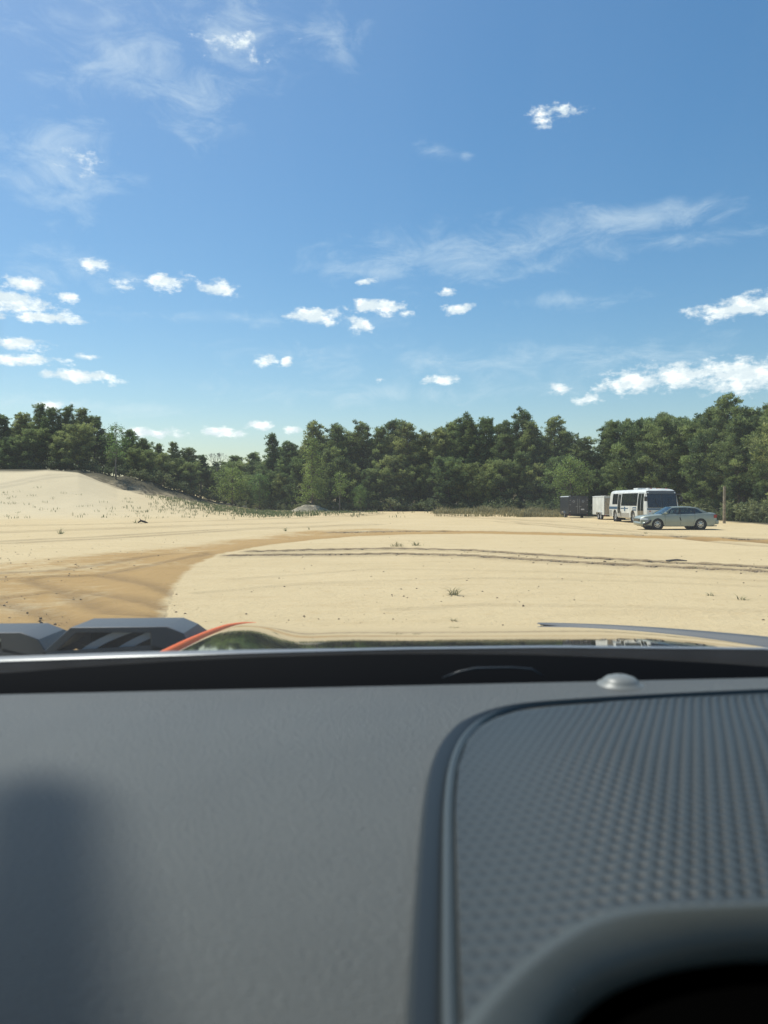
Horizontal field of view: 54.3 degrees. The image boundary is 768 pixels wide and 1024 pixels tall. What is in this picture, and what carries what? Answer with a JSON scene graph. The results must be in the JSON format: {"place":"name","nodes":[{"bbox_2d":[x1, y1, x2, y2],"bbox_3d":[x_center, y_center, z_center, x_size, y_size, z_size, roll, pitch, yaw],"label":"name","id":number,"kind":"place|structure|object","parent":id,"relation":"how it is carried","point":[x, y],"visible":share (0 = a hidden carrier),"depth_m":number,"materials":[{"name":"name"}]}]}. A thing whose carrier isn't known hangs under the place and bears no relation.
{"place":"outdoors","nodes":[
{"label":"outdoors","id":0,"kind":"place"},
{"bbox_2d":[0,469,767,649],"bbox_3d":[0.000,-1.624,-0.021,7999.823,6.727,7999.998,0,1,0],"label":"ground","id":1,"kind":"structure","parent":0,"point":[151,582],"depth_m":19.29,"materials":[{"name":"sand"}]},
{"bbox_2d":[0,413,14,463],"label":"pine tree","id":2,"kind":"object","parent":1,"relation":"on","point":[4,423],"visible":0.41,"depth_m":120.89,"materials":[{"name":"green plant"}]},
{"bbox_2d":[0,437,17,468],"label":"pine tree","id":3,"kind":"object","parent":1,"relation":"on","point":[6,441],"visible":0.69,"depth_m":115.31,"materials":[{"name":"green plant"}]},
{"bbox_2d":[7,411,32,436],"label":"pine tree","id":4,"kind":"object","parent":1,"relation":"on","point":[21,420],"visible":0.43,"depth_m":120.99,"materials":[{"name":"green plant"}]},
{"bbox_2d":[4,435,37,468],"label":"pine tree","id":5,"kind":"object","parent":1,"relation":"on","point":[18,453],"visible":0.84,"depth_m":114.69,"materials":[{"name":"green plant"}]},
{"bbox_2d":[13,427,51,467],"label":"pine tree","id":6,"kind":"object","parent":1,"relation":"on","point":[41,448],"visible":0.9,"depth_m":115.38,"materials":[{"name":"green plant"}]},
{"bbox_2d":[23,402,50,462],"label":"pine tree","id":7,"kind":"object","parent":1,"relation":"on","point":[38,415],"visible":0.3,"depth_m":119.98,"materials":[{"name":"green plant"}]},
{"bbox_2d":[36,406,70,469],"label":"pine tree","id":8,"kind":"object","parent":1,"relation":"on","point":[52,414],"visible":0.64,"depth_m":118.34,"materials":[{"name":"green plant"}]},
{"bbox_2d":[43,431,70,465],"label":"pine tree","id":9,"kind":"object","parent":1,"relation":"on","point":[55,450],"visible":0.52,"depth_m":114.71,"materials":[{"name":"green plant"}]},
{"bbox_2d":[50,404,74,459],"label":"pine tree","id":10,"kind":"object","parent":1,"relation":"on","point":[67,412],"visible":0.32,"depth_m":119.67,"materials":[{"name":"green plant"}]},
{"bbox_2d":[53,422,99,469],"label":"pine tree","id":11,"kind":"object","parent":1,"relation":"on","point":[81,447],"visible":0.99,"depth_m":112.95,"materials":[{"name":"green plant"}]},
{"bbox_2d":[70,407,93,460],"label":"pine tree","id":12,"kind":"object","parent":1,"relation":"on","point":[82,416],"visible":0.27,"depth_m":120.09,"materials":[{"name":"green plant"}]},
{"bbox_2d":[85,415,107,471],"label":"pine tree","id":13,"kind":"object","parent":1,"relation":"on","point":[96,421],"visible":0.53,"depth_m":120.66,"materials":[{"name":"green plant"}]},
{"bbox_2d":[95,432,120,473],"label":"pine tree","id":14,"kind":"object","parent":1,"relation":"on","point":[102,453],"visible":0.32,"depth_m":119.47,"materials":[{"name":"green plant"}]},
{"bbox_2d":[105,448,125,468],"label":"pine tree","id":15,"kind":"object","parent":1,"relation":"on","point":[112,462],"visible":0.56,"depth_m":112.49,"materials":[{"name":"green plant"}]},
{"bbox_2d":[99,422,134,479],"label":"tree","id":16,"kind":"object","parent":1,"relation":"on","point":[112,428],"visible":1,"depth_m":107.80,"materials":[{"name":"green plant"}]},
{"bbox_2d":[118,429,141,465],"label":"pine tree","id":17,"kind":"object","parent":1,"relation":"on","point":[129,433],"visible":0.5,"depth_m":118.56,"materials":[{"name":"green plant"}]},
{"bbox_2d":[121,447,142,477],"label":"pine tree","id":18,"kind":"object","parent":1,"relation":"on","point":[132,455],"visible":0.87,"depth_m":111.43,"materials":[{"name":"green plant"}]},
{"bbox_2d":[133,437,151,480],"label":"pine tree","id":19,"kind":"object","parent":1,"relation":"on","point":[144,445],"visible":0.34,"depth_m":116.55,"materials":[{"name":"green plant"}]},
{"bbox_2d":[137,449,158,474],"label":"pine tree","id":20,"kind":"object","parent":1,"relation":"on","point":[147,455],"visible":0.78,"depth_m":111.82,"materials":[{"name":"green plant"}]},
{"bbox_2d":[153,451,174,486],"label":"pine tree","id":21,"kind":"object","parent":1,"relation":"on","point":[162,458],"visible":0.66,"depth_m":114.09,"materials":[{"name":"green plant"}]},
{"bbox_2d":[166,441,186,488],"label":"pine tree","id":22,"kind":"object","parent":1,"relation":"on","point":[172,444],"visible":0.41,"depth_m":119.19,"materials":[{"name":"green plant"}]},
{"bbox_2d":[167,457,191,489],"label":"pine tree","id":23,"kind":"object","parent":1,"relation":"on","point":[175,468],"visible":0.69,"depth_m":115.94,"materials":[{"name":"green plant"}]},
{"bbox_2d":[174,461,203,490],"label":"pine tree","id":24,"kind":"object","parent":1,"relation":"on","point":[189,480],"visible":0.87,"depth_m":115.69,"materials":[{"name":"green plant"}]},
{"bbox_2d":[177,447,204,471],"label":"pine tree","id":25,"kind":"object","parent":1,"relation":"on","point":[190,456],"visible":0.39,"depth_m":119.95,"materials":[{"name":"green plant"}]},
{"bbox_2d":[196,454,212,498],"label":"pine tree","id":26,"kind":"object","parent":1,"relation":"on","point":[206,474],"visible":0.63,"depth_m":124.24,"materials":[{"name":"green plant"}]},
{"bbox_2d":[200,469,219,500],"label":"pine tree","id":27,"kind":"object","parent":1,"relation":"on","point":[209,481],"visible":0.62,"depth_m":125.67,"materials":[{"name":"green plant"}]},
{"bbox_2d":[207,465,252,504],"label":"broadleaf tree","id":28,"kind":"object","parent":1,"relation":"on","point":[224,482],"visible":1,"depth_m":117.46,"materials":[{"name":"green plant"}]},
{"bbox_2d":[217,460,242,504],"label":"pine tree","id":29,"kind":"object","parent":1,"relation":"on","point":[228,465],"visible":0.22,"depth_m":140.63,"materials":[{"name":"green plant"}]},
{"bbox_2d":[239,474,261,503],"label":"tree","id":30,"kind":"object","parent":1,"relation":"on","point":[250,496],"visible":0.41,"depth_m":123.64,"materials":[{"name":"green plant"}]},
{"bbox_2d":[242,460,265,500],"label":"pine tree","id":31,"kind":"object","parent":1,"relation":"on","point":[250,468],"visible":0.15,"depth_m":136.29,"materials":[{"name":"green plant"}]},
{"bbox_2d":[240,471,274,509],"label":"broadleaf tree","id":32,"kind":"object","parent":1,"relation":"on","point":[259,482],"visible":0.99,"depth_m":116.57,"materials":[{"name":"green plant"}]},
{"bbox_2d":[253,469,280,502],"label":"pine tree","id":33,"kind":"object","parent":1,"relation":"on","point":[264,472],"visible":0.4,"depth_m":119.32,"materials":[{"name":"green plant"}]},
{"bbox_2d":[256,432,280,509],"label":"pine tree","id":34,"kind":"object","parent":1,"relation":"on","point":[272,446],"visible":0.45,"depth_m":125.89,"materials":[{"name":"green plant"}]},
{"bbox_2d":[271,472,294,509],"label":"pine tree","id":35,"kind":"object","parent":1,"relation":"on","point":[279,482],"visible":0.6,"depth_m":117.26,"materials":[{"name":"green plant"}]},
{"bbox_2d":[270,440,300,509],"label":"pine tree","id":36,"kind":"object","parent":1,"relation":"on","point":[288,453],"visible":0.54,"depth_m":118.73,"materials":[{"name":"green plant"}]},
{"bbox_2d":[280,456,313,506],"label":"pine tree","id":37,"kind":"object","parent":1,"relation":"on","point":[296,463],"visible":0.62,"depth_m":113.73,"materials":[{"name":"green plant"}]},
{"bbox_2d":[292,505,327,511],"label":"sand pile","id":38,"kind":"object","parent":1,"relation":"on","point":[308,507],"visible":0.74,"depth_m":105.00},
{"bbox_2d":[293,419,327,497],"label":"pine tree","id":39,"kind":"object","parent":1,"relation":"on","point":[313,429],"visible":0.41,"depth_m":113.56,"materials":[{"name":"green plant"}]},
{"bbox_2d":[293,435,333,505],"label":"broadleaf tree","id":40,"kind":"object","parent":1,"relation":"on","point":[313,484],"visible":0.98,"depth_m":106.82,"materials":[{"name":"green plant"}]},
{"bbox_2d":[313,446,353,505],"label":"pine tree","id":41,"kind":"object","parent":1,"relation":"on","point":[326,455],"visible":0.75,"depth_m":109.27,"materials":[{"name":"green plant"}]},
{"bbox_2d":[317,422,359,499],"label":"pine tree","id":42,"kind":"object","parent":1,"relation":"on","point":[336,431],"visible":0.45,"depth_m":112.53,"materials":[{"name":"green plant"}]},
{"bbox_2d":[326,470,352,509],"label":"broadleaf tree","id":43,"kind":"object","parent":1,"relation":"on","point":[340,487],"visible":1,"depth_m":103.90,"materials":[{"name":"green plant"}]},
{"bbox_2d":[333,463,361,504],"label":"pine tree","id":44,"kind":"object","parent":1,"relation":"on","point":[352,476],"visible":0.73,"depth_m":109.13,"materials":[{"name":"green plant"}]},
{"bbox_2d":[341,431,372,495],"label":"pine tree","id":45,"kind":"object","parent":1,"relation":"on","point":[353,456],"visible":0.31,"depth_m":114.18,"materials":[{"name":"green plant"}]},
{"bbox_2d":[350,484,370,511],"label":"broadleaf tree","id":46,"kind":"object","parent":1,"relation":"on","point":[360,495],"visible":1,"depth_m":104.95,"materials":[{"name":"green plant"}]},
{"bbox_2d":[348,420,377,510],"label":"pine tree","id":47,"kind":"object","parent":1,"relation":"on","point":[362,428],"visible":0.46,"depth_m":114.29,"materials":[{"name":"green plant"}]},
{"bbox_2d":[355,468,377,503],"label":"pine tree","id":48,"kind":"object","parent":1,"relation":"on","point":[368,477],"visible":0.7,"depth_m":108.02,"materials":[{"name":"green plant"}]},
{"bbox_2d":[360,426,390,510],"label":"pine tree","id":49,"kind":"object","parent":1,"relation":"on","point":[377,445],"visible":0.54,"depth_m":112.55,"materials":[{"name":"green plant"}]},
{"bbox_2d":[362,467,395,504],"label":"pine tree","id":50,"kind":"object","parent":1,"relation":"on","point":[382,488],"visible":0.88,"depth_m":107.93,"materials":[{"name":"green plant"}]},
{"bbox_2d":[0,618,767,1023],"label":"off road truck","id":51,"kind":"object","parent":1,"relation":"on","point":[254,822],"visible":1,"depth_m":0.49,"materials":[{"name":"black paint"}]},
{"bbox_2d":[0,515,767,628],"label":"clods","id":52,"kind":"object","parent":1,"relation":"on","point":[614,564],"visible":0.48,"depth_m":20.97,"materials":[{"name":"sand"}]},
{"bbox_2d":[1,487,767,522],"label":"weed cover","id":53,"kind":"object","parent":1,"relation":"on","point":[217,508],"visible":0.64,"depth_m":92.64,"materials":[{"name":"green plant"}]},
{"bbox_2d":[374,454,413,501],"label":"pine tree","id":54,"kind":"object","parent":1,"relation":"on","point":[388,461],"visible":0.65,"depth_m":109.21,"materials":[{"name":"green plant"}]},
{"bbox_2d":[379,418,408,510],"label":"pine tree","id":55,"kind":"object","parent":1,"relation":"on","point":[391,425],"visible":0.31,"depth_m":114.86,"materials":[{"name":"green plant"}]},
{"bbox_2d":[379,420,432,510],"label":"pine tree","id":56,"kind":"object","parent":1,"relation":"on","point":[405,430],"visible":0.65,"depth_m":111.14,"materials":[{"name":"green plant"}]},
{"bbox_2d":[395,465,431,505],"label":"pine tree","id":57,"kind":"object","parent":1,"relation":"on","point":[412,493],"visible":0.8,"depth_m":109.22,"materials":[{"name":"green plant"}]},
{"bbox_2d":[412,429,435,509],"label":"pine tree","id":58,"kind":"object","parent":1,"relation":"on","point":[424,443],"visible":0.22,"depth_m":112.55,"materials":[{"name":"green plant"}]},
{"bbox_2d":[415,468,437,502],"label":"pine tree","id":59,"kind":"object","parent":1,"relation":"on","point":[425,474],"visible":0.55,"depth_m":108.76,"materials":[{"name":"green plant"}]},
{"bbox_2d":[416,496,441,510],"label":"shrub","id":60,"kind":"object","parent":1,"relation":"on","point":[426,505],"visible":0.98,"depth_m":104.67,"materials":[{"name":"green plant"}]},
{"bbox_2d":[418,426,454,499],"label":"pine tree","id":61,"kind":"object","parent":1,"relation":"on","point":[437,448],"visible":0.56,"depth_m":111.02,"materials":[{"name":"green plant"}]},
{"bbox_2d":[426,455,471,505],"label":"pine tree","id":62,"kind":"object","parent":1,"relation":"on","point":[443,471],"visible":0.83,"depth_m":105.18,"materials":[{"name":"green plant"}]},
{"bbox_2d":[435,419,462,500],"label":"pine tree","id":63,"kind":"object","parent":1,"relation":"on","point":[450,426],"visible":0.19,"depth_m":113.07,"materials":[{"name":"green plant"}]},
{"bbox_2d":[445,411,478,499],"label":"pine tree","id":64,"kind":"object","parent":1,"relation":"on","point":[460,429],"visible":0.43,"depth_m":110.04,"materials":[{"name":"green plant"}]},
{"bbox_2d":[452,462,488,505],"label":"pine tree","id":65,"kind":"object","parent":1,"relation":"on","point":[467,482],"visible":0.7,"depth_m":104.44,"materials":[{"name":"green plant"}]},
{"bbox_2d":[457,418,484,507],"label":"pine tree","id":66,"kind":"object","parent":1,"relation":"on","point":[473,448],"visible":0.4,"depth_m":109.03,"materials":[{"name":"green plant"}]},
{"bbox_2d":[465,416,505,497],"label":"pine tree","id":67,"kind":"object","parent":1,"relation":"on","point":[486,426],"visible":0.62,"depth_m":108.00,"materials":[{"name":"green plant"}]},
{"bbox_2d":[468,462,503,505],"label":"pine tree","id":68,"kind":"object","parent":1,"relation":"on","point":[479,491],"visible":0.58,"depth_m":102.66,"materials":[{"name":"green plant"}]},
{"bbox_2d":[478,459,518,503],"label":"pine tree","id":69,"kind":"object","parent":1,"relation":"on","point":[499,465],"visible":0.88,"depth_m":101.37,"materials":[{"name":"green plant"}]},
{"bbox_2d":[483,420,514,500],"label":"pine tree","id":70,"kind":"object","parent":1,"relation":"on","point":[501,438],"visible":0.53,"depth_m":105.82,"materials":[{"name":"green plant"}]},
{"bbox_2d":[503,406,541,501],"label":"pine tree","id":71,"kind":"object","parent":1,"relation":"on","point":[514,431],"visible":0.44,"depth_m":104.41,"materials":[{"name":"green plant"}]},
{"bbox_2d":[507,451,540,505],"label":"pine tree","id":72,"kind":"object","parent":1,"relation":"on","point":[526,460],"visible":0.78,"depth_m":100.65,"materials":[{"name":"green plant"}]},
{"bbox_2d":[515,419,556,500],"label":"pine tree","id":73,"kind":"object","parent":1,"relation":"on","point":[530,442],"visible":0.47,"depth_m":102.19,"materials":[{"name":"green plant"}]},
{"bbox_2d":[518,462,554,504],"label":"pine tree","id":74,"kind":"object","parent":1,"relation":"on","point":[537,474],"visible":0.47,"depth_m":99.58,"materials":[{"name":"green plant"}]},
{"bbox_2d":[537,415,572,490],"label":"pine tree","id":75,"kind":"object","parent":1,"relation":"on","point":[552,430],"visible":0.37,"depth_m":102.73,"materials":[{"name":"green plant"}]},
{"bbox_2d":[532,455,583,506],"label":"tree","id":76,"kind":"object","parent":1,"relation":"on","point":[551,461],"visible":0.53,"depth_m":96.09,"materials":[{"name":"green plant"}]},
{"bbox_2d":[541,453,597,515],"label":"broadleaf tree","id":77,"kind":"object","parent":1,"relation":"on","point":[564,474],"visible":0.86,"depth_m":91.48,"materials":[{"name":"green plant"}]},
{"bbox_2d":[552,431,587,469],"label":"pine tree","id":78,"kind":"object","parent":1,"relation":"on","point":[565,438],"visible":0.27,"depth_m":101.57,"materials":[{"name":"green plant"}]},
{"bbox_2d":[560,496,587,517],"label":"cargo trailer","id":79,"kind":"object","parent":1,"relation":"on","point":[573,505],"visible":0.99,"depth_m":77.96,"materials":[{"name":"grey"}]},
{"bbox_2d":[568,476,596,508],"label":"pine tree","id":80,"kind":"object","parent":1,"relation":"on","point":[586,479],"visible":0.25,"depth_m":95.28,"materials":[{"name":"green plant"}]},
{"bbox_2d":[569,435,600,477],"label":"pine tree","id":81,"kind":"object","parent":1,"relation":"on","point":[583,451],"visible":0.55,"depth_m":99.02,"materials":[{"name":"green plant"}]},
{"bbox_2d":[583,468,609,509],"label":"pine tree","id":82,"kind":"object","parent":1,"relation":"on","point":[597,478],"visible":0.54,"depth_m":94.76,"materials":[{"name":"green plant"}]},
{"bbox_2d":[432,504,765,522],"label":"dry grass","id":83,"kind":"structure","parent":1,"relation":"on","point":[484,510],"depth_m":91.49,"materials":[{"name":"plant"}]},
{"bbox_2d":[591,423,611,494],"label":"pine tree","id":84,"kind":"object","parent":1,"relation":"on","point":[598,450],"visible":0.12,"depth_m":100.61,"materials":[{"name":"green plant"}]},
{"bbox_2d":[593,496,625,519],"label":"cargo trailer","id":85,"kind":"object","parent":1,"relation":"on","point":[601,504],"visible":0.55,"depth_m":71.84,"materials":[{"name":"silver metal"}]},
{"bbox_2d":[594,419,628,472],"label":"pine tree","id":86,"kind":"object","parent":1,"relation":"on","point":[612,435],"visible":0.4,"depth_m":98.55,"materials":[{"name":"green plant"}]},
{"bbox_2d":[599,461,645,495],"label":"pine tree","id":87,"kind":"object","parent":1,"relation":"on","point":[615,478],"visible":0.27,"depth_m":91.51,"materials":[{"name":"green plant"}]},
{"bbox_2d":[607,419,666,490],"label":"pine tree","id":88,"kind":"object","parent":1,"relation":"on","point":[634,478],"visible":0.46,"depth_m":88.61,"materials":[{"name":"green plant"}]},
{"bbox_2d":[609,488,682,522],"bbox_3d":[21.620,-0.533,62.767,2.960,2.940,9.858,0,1,0],"label":"parked bus","id":89,"kind":"object","parent":1,"relation":"on","point":[630,504],"visible":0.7,"depth_m":60.00,"materials":[{"name":"white"}]},
{"bbox_2d":[629,414,703,505],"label":"pine tree","id":90,"kind":"object","parent":1,"relation":"on","point":[660,431],"visible":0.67,"depth_m":83.94,"materials":[{"name":"green plant"}]},
{"bbox_2d":[633,506,718,529],"bbox_3d":[17.998,0.380,46.408,4.851,1.483,2.014,0,1,0],"label":"parked car","id":91,"kind":"object","parent":1,"relation":"on","point":[689,517],"visible":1,"depth_m":45.57,"materials":[{"name":"silver metal"}]},
{"bbox_2d":[653,433,708,505],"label":"pine tree","id":92,"kind":"object","parent":1,"relation":"on","point":[681,487],"visible":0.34,"depth_m":83.04,"materials":[{"name":"green plant"}]},
{"bbox_2d":[683,404,728,499],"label":"pine tree","id":93,"kind":"object","parent":1,"relation":"on","point":[707,420],"visible":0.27,"depth_m":81.45,"materials":[{"name":"green plant"}]},
{"bbox_2d":[690,498,721,512],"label":"shrub","id":94,"kind":"object","parent":1,"relation":"on","point":[714,506],"visible":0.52,"depth_m":75.34,"materials":[{"name":"green plant"}]},
{"bbox_2d":[678,433,734,508],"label":"pine tree","id":95,"kind":"object","parent":1,"relation":"on","point":[699,446],"visible":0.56,"depth_m":76.76,"materials":[{"name":"green plant"}]},
{"bbox_2d":[693,392,753,501],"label":"pine tree","id":96,"kind":"object","parent":1,"relation":"on","point":[723,405],"visible":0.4,"depth_m":75.56,"materials":[{"name":"green plant"}]},
{"bbox_2d":[711,415,754,502],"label":"pine tree","id":97,"kind":"object","parent":1,"relation":"on","point":[736,429],"visible":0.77,"depth_m":70.34,"materials":[{"name":"green plant"}]},
{"bbox_2d":[718,404,757,502],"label":"pine tree","id":98,"kind":"object","parent":1,"relation":"on","point":[741,412],"visible":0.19,"depth_m":71.68,"materials":[{"name":"green plant"}]},
{"bbox_2d":[727,497,758,521],"bbox_3d":[30.924,-0.122,63.232,3.659,2.374,3.107,0,1,-21],"label":"shrub","id":99,"kind":"object","parent":1,"relation":"on","point":[744,506],"visible":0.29,"depth_m":63.16,"materials":[{"name":"green plant"}]},
{"bbox_2d":[729,402,767,486],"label":"pine tree","id":100,"kind":"object","parent":1,"relation":"on","point":[764,413],"visible":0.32,"depth_m":67.40,"materials":[{"name":"green plant"}]},
{"bbox_2d":[732,406,764,502],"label":"pine tree","id":101,"kind":"object","parent":1,"relation":"on","point":[756,412],"visible":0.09,"depth_m":71.45,"materials":[{"name":"green plant"}]},
{"bbox_2d":[743,422,767,506],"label":"pine tree","id":102,"kind":"object","parent":1,"relation":"on","point":[754,450],"visible":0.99,"depth_m":61.18,"materials":[{"name":"green plant"}]},
{"bbox_2d":[746,430,767,501],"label":"pine tree","id":103,"kind":"object","parent":1,"relation":"on","point":[761,483],"visible":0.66,"depth_m":64.81,"materials":[{"name":"green plant"}]},
{"bbox_2d":[747,499,766,522],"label":"shrub","id":104,"kind":"object","parent":1,"relation":"on","point":[753,511],"visible":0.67,"depth_m":61.53,"materials":[{"name":"green plant"}]},
{"bbox_2d":[0,0,767,502],"label":"sky","id":105,"kind":"structure","parent":0,"point":[226,225],"materials":[{"name":"blue"}]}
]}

